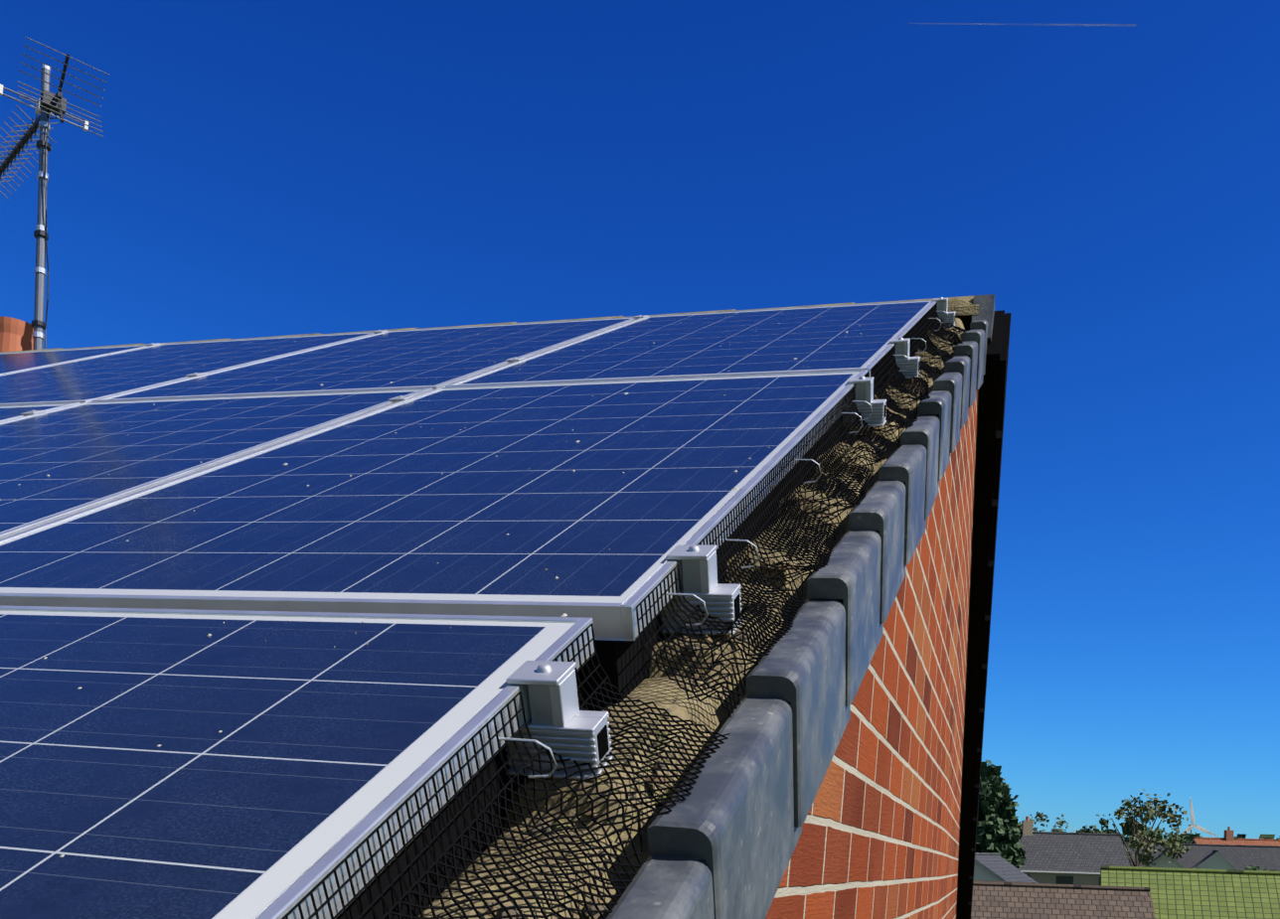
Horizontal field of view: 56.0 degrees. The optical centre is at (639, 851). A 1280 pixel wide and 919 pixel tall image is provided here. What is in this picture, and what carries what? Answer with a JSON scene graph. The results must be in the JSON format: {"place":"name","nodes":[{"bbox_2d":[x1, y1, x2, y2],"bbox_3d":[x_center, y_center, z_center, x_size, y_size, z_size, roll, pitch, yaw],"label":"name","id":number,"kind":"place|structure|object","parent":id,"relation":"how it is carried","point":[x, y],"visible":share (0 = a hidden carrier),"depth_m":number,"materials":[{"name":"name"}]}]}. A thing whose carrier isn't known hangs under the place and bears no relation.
{"place":"outdoors","nodes":[
{"label":"outdoors","id":0,"kind":"place"},
{"bbox_2d":[0,301,933,918],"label":"solar panels","id":1,"kind":"object","parent":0,"point":[314,750],"visible":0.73,"depth_m":1.49,"materials":[{"name":"blue glass"}]},
{"bbox_2d":[0,0,1279,839],"label":"sky","id":2,"kind":"structure","parent":0,"point":[258,168],"materials":[{"name":"blue"}]},
{"bbox_2d":[765,389,978,918],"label":"gable wall","id":3,"kind":"structure","parent":0,"point":[880,838],"depth_m":2.69,"materials":[{"name":"brick"}]},
{"bbox_2d":[418,317,967,918],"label":"roof tiles","id":4,"kind":"object","parent":3,"relation":"on","point":[659,689],"visible":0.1,"depth_m":1.07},
{"bbox_2d":[0,300,937,918],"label":"panel frames","id":5,"kind":"structure","parent":4,"relation":"on","point":[614,622],"depth_m":1.23,"materials":[{"name":"silver metal"}]},
{"bbox_2d":[498,311,948,778],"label":"mesh clips","id":6,"kind":"object","parent":5,"relation":"attached to","point":[544,745],"visible":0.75,"depth_m":1.27,"materials":[{"name":"silver metal"}]},
{"bbox_2d":[20,297,955,781],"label":"panel clamps","id":7,"kind":"object","parent":4,"relation":"on","point":[561,724],"visible":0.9,"depth_m":1.01,"materials":[{"name":"metal"}]},
{"bbox_2d":[15,313,960,918],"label":"droppings and litter","id":8,"kind":"object","parent":4,"relation":"on","point":[515,911],"visible":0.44,"depth_m":1.11,"materials":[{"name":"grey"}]},
{"bbox_2d":[281,302,970,918],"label":"wire mesh","id":9,"kind":"object","parent":4,"relation":"on","point":[883,370],"visible":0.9,"depth_m":1.13,"materials":[{"name":"black metal"}]},
{"bbox_2d":[335,330,927,918],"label":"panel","id":10,"kind":"object","parent":4,"relation":"on","point":[626,665],"visible":0.03,"depth_m":0.98,"materials":[{"name":"black metal"}]},
{"bbox_2d":[606,320,987,918],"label":"dry verge caps","id":11,"kind":"object","parent":3,"relation":"attached to","point":[723,838],"visible":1,"depth_m":1.27,"materials":[{"name":"plastic"}]},
{"bbox_2d":[956,310,1011,918],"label":"bargeboard","id":12,"kind":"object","parent":3,"relation":"on","point":[991,408],"depth_m":5.17,"materials":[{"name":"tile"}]},
{"bbox_2d":[0,36,109,352],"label":"antenna","id":13,"kind":"object","parent":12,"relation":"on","point":[16,335],"visible":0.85,"depth_m":5.66,"materials":[{"name":"silver metal"}]},
{"bbox_2d":[2,294,994,352],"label":"ridge tiles","id":14,"kind":"object","parent":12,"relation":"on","point":[974,308],"visible":0.15,"depth_m":4.28,"materials":[{"name":"tile"}]},
{"bbox_2d":[909,22,1133,26],"bbox_3d":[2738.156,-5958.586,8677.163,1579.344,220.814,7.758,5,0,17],"label":"contrail","id":15,"kind":"object","parent":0,"point":[1043,25],"visible":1,"depth_m":8602.11,"materials":[{"name":"white"}]},
{"bbox_2d":[975,760,1276,871],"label":"trees","id":16,"kind":"object","parent":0,"point":[997,810],"visible":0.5,"depth_m":89.69,"materials":[{"name":"green plant"}]},
{"bbox_2d":[973,816,1279,885],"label":"houses","id":17,"kind":"structure","parent":0,"point":[1077,859],"materials":[{"name":"grey tile"}]},
{"bbox_2d":[1002,820,1279,843],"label":"houses","id":18,"kind":"structure","parent":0,"point":[1159,831],"depth_m":255.91,"materials":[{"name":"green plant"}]},
{"bbox_2d":[1073,797,1216,836],"bbox_3d":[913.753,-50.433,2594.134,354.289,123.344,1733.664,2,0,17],"label":"wind turbines","id":19,"kind":"object","parent":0,"point":[1191,827],"visible":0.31,"depth_m":1738.16,"materials":[{"name":"white plastic"}]},
{"label":"ground","id":20,"kind":"structure","parent":0,"visible":0},
{"bbox_2d":[970,880,1155,918],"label":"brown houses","id":21,"kind":"structure","parent":20,"relation":"on","point":[1009,900],"depth_m":46.56,"materials":[{"name":"brown tile"}]},
{"bbox_2d":[1099,865,1279,918],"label":"roof","id":22,"kind":"structure","parent":20,"relation":"on","point":[1191,893],"depth_m":46.76,"materials":[{"name":"roof tile"},{"name":"moss"}]}
]}

